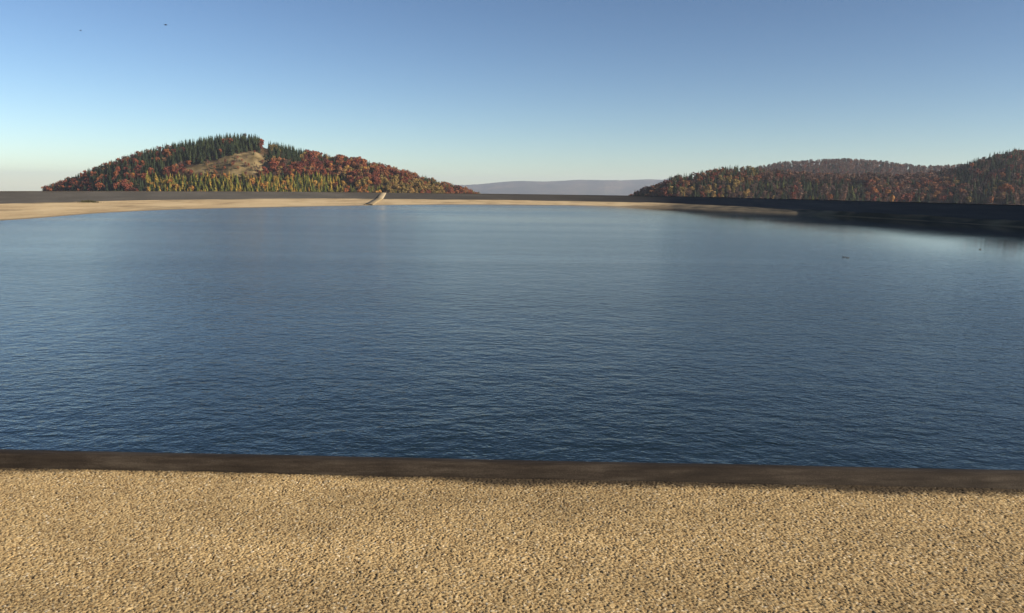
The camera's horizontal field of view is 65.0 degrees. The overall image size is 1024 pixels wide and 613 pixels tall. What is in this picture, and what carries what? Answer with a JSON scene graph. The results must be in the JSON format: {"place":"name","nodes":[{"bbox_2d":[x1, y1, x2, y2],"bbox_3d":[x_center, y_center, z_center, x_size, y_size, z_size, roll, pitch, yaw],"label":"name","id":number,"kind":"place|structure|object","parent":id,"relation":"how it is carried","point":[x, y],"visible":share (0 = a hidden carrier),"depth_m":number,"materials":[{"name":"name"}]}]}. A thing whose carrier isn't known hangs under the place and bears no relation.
{"place":"outdoors","nodes":[
{"label":"outdoors","id":0,"kind":"place"},
{"bbox_2d":[61,143,444,192],"bbox_3d":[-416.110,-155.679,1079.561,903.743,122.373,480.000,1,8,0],"label":"hill","id":1,"kind":"structure","parent":0,"point":[251,159],"depth_m":929.91,"materials":[{"name":"brown plant"}]},
{"bbox_2d":[95,182,102,189],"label":"beech tree","id":2,"kind":"object","parent":1,"relation":"on","point":[99,185],"visible":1,"depth_m":923.91,"materials":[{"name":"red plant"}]},
{"bbox_2d":[123,184,130,190],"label":"beech tree","id":3,"kind":"object","parent":1,"relation":"on","point":[127,186],"visible":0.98,"depth_m":908.65,"materials":[{"name":"red plant"}]},
{"bbox_2d":[134,165,141,172],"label":"beech tree","id":4,"kind":"object","parent":1,"relation":"on","point":[138,168],"visible":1,"depth_m":940.41,"materials":[{"name":"red plant"}]},
{"bbox_2d":[262,166,268,174],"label":"beech tree","id":5,"kind":"object","parent":1,"relation":"on","point":[264,168],"visible":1,"depth_m":918.21,"materials":[{"name":"red plant"}]},
{"bbox_2d":[282,167,288,175],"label":"beech tree","id":6,"kind":"object","parent":1,"relation":"on","point":[285,171],"visible":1,"depth_m":924.44,"materials":[{"name":"red plant"}]},
{"bbox_2d":[309,158,316,165],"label":"beech tree","id":7,"kind":"object","parent":1,"relation":"on","point":[311,160],"visible":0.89,"depth_m":954.14,"materials":[{"name":"red plant"}]},
{"bbox_2d":[321,168,326,176],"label":"beech tree","id":8,"kind":"object","parent":1,"relation":"on","point":[323,173],"visible":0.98,"depth_m":934.12,"materials":[{"name":"red plant"}]},
{"bbox_2d":[336,167,342,177],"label":"beech tree","id":9,"kind":"object","parent":1,"relation":"on","point":[339,170],"visible":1,"depth_m":937.11,"materials":[{"name":"orange plant"}]},
{"bbox_2d":[349,175,353,185],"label":"beech tree","id":10,"kind":"object","parent":1,"relation":"on","point":[351,181],"visible":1,"depth_m":920.30,"materials":[{"name":"red plant"}]},
{"bbox_2d":[0,205,1023,469],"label":"water","id":11,"kind":"structure","parent":0,"point":[582,333],"depth_m":30.78,"materials":[{"name":"blue liquid"}]},
{"bbox_2d":[0,468,1023,612],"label":"gravel","id":12,"kind":"structure","parent":0,"point":[99,541],"depth_m":3.89,"materials":[{"name":"beige gravel"}]},
{"bbox_2d":[0,192,1023,220],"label":"asphalt bank","id":13,"kind":"structure","parent":0,"point":[1005,212],"depth_m":251.13,"materials":[{"name":"black asphalt"}]},
{"bbox_2d":[365,193,385,204],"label":"access ramp","id":14,"kind":"structure","parent":13,"relation":"on","point":[378,198],"depth_m":332.98,"materials":[{"name":"concrete"}]},
{"bbox_2d":[0,198,1023,227],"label":"beach","id":15,"kind":"structure","parent":0,"point":[13,211],"depth_m":228.05,"materials":[{"name":"beige sand"}]},
{"bbox_2d":[80,200,98,202],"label":"weed clump","id":16,"kind":"object","parent":15,"relation":"on","point":[88,201],"visible":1,"depth_m":211.60,"materials":[{"name":"plant"}]},
{"bbox_2d":[0,0,1023,190],"label":"sky","id":17,"kind":"structure","parent":0,"point":[456,92],"materials":[{"name":"blue"}]},
{"bbox_2d":[446,178,668,195],"bbox_3d":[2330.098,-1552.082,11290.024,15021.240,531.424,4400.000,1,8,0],"label":"hills","id":18,"kind":"structure","parent":0,"point":[599,187],"depth_m":11084.61,"materials":[{"name":"grey"}]},
{"bbox_2d":[653,160,1023,204],"bbox_3d":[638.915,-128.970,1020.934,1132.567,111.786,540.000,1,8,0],"label":"hill","id":19,"kind":"structure","parent":0,"point":[998,200],"depth_m":858.08,"materials":[{"name":"brown plant"}]},
{"bbox_2d":[678,186,685,192],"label":"birch tree","id":20,"kind":"object","parent":19,"relation":"on","point":[682,190],"visible":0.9,"depth_m":852.23,"materials":[{"name":"yellow plant"}]},
{"bbox_2d":[681,180,689,185],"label":"beech tree","id":21,"kind":"object","parent":19,"relation":"on","point":[687,182],"visible":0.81,"depth_m":879.16,"materials":[{"name":"brown plant"}]},
{"bbox_2d":[788,191,795,198],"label":"beech tree","id":22,"kind":"object","parent":19,"relation":"on","point":[792,195],"visible":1,"depth_m":844.71,"materials":[{"name":"brown plant"}]},
{"bbox_2d":[826,193,833,199],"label":"beech tree","id":23,"kind":"object","parent":19,"relation":"on","point":[829,197],"visible":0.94,"depth_m":841.17,"materials":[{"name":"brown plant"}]},
{"bbox_2d":[915,183,920,188],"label":"beech tree","id":24,"kind":"object","parent":19,"relation":"on","point":[918,186],"visible":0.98,"depth_m":876.43,"materials":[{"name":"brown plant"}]},
{"bbox_2d":[917,193,926,201],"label":"beech tree","id":25,"kind":"object","parent":19,"relation":"on","point":[921,198],"visible":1,"depth_m":844.52,"materials":[{"name":"brown plant"}]},
{"bbox_2d":[930,183,938,190],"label":"beech tree","id":26,"kind":"object","parent":19,"relation":"on","point":[935,185],"visible":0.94,"depth_m":864.38,"materials":[{"name":"red plant"}]},
{"bbox_2d":[932,191,939,200],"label":"broadleaf tree","id":27,"kind":"object","parent":19,"relation":"on","point":[936,193],"visible":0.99,"depth_m":849.66,"materials":[{"name":"orange plant"}]},
{"bbox_2d":[938,194,946,201],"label":"beech tree","id":28,"kind":"object","parent":19,"relation":"on","point":[943,197],"visible":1,"depth_m":840.20,"materials":[{"name":"brown plant"}]},
{"bbox_2d":[956,183,966,189],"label":"beech tree","id":29,"kind":"object","parent":19,"relation":"on","point":[961,185],"visible":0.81,"depth_m":850.40,"materials":[{"name":"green plant"}]},
{"bbox_2d":[965,196,972,202],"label":"birch tree","id":30,"kind":"object","parent":19,"relation":"on","point":[969,199],"visible":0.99,"depth_m":826.96,"materials":[{"name":"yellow plant"}]},
{"bbox_2d":[974,170,982,177],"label":"beech tree","id":31,"kind":"object","parent":19,"relation":"on","point":[979,172],"visible":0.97,"depth_m":875.43,"materials":[{"name":"brown plant"}]},
{"bbox_2d":[977,187,982,196],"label":"bare tree","id":32,"kind":"object","parent":19,"relation":"on","point":[978,191],"visible":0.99,"depth_m":836.86,"materials":[{"name":"brown plant"}]},
{"bbox_2d":[998,186,1005,193],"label":"beech tree","id":33,"kind":"object","parent":19,"relation":"on","point":[1002,189],"visible":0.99,"depth_m":832.18,"materials":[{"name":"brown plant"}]},
{"bbox_2d":[1002,184,1013,193],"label":"broadleaf tree","id":34,"kind":"object","parent":19,"relation":"on","point":[1006,185],"visible":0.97,"depth_m":836.15,"materials":[{"name":"orange plant"}]},
{"bbox_2d":[1015,164,1022,172],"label":"beech tree","id":35,"kind":"object","parent":19,"relation":"on","point":[1018,166],"visible":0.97,"depth_m":865.67,"materials":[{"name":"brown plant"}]},
{"bbox_2d":[778,164,933,176],"bbox_3d":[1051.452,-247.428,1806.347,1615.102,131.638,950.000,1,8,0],"label":"hill","id":36,"kind":"structure","parent":0,"point":[845,166],"depth_m":1611.91,"materials":[{"name":"brown plant"}]},
{"bbox_2d":[41,133,1023,203],"bbox_3d":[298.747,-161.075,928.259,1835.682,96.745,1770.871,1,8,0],"label":"woodland","id":37,"kind":"object","parent":36,"relation":"on","point":[851,163],"visible":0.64,"depth_m":951.71,"materials":[{"name":"green plant"}]},
{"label":"crest road","id":38,"kind":"structure","parent":0,"visible":0},
{"bbox_2d":[0,191,1023,489],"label":"kerb","id":39,"kind":"structure","parent":38,"relation":"on","point":[526,469],"depth_m":4.80,"materials":[{"name":"grey concrete"}]}
]}

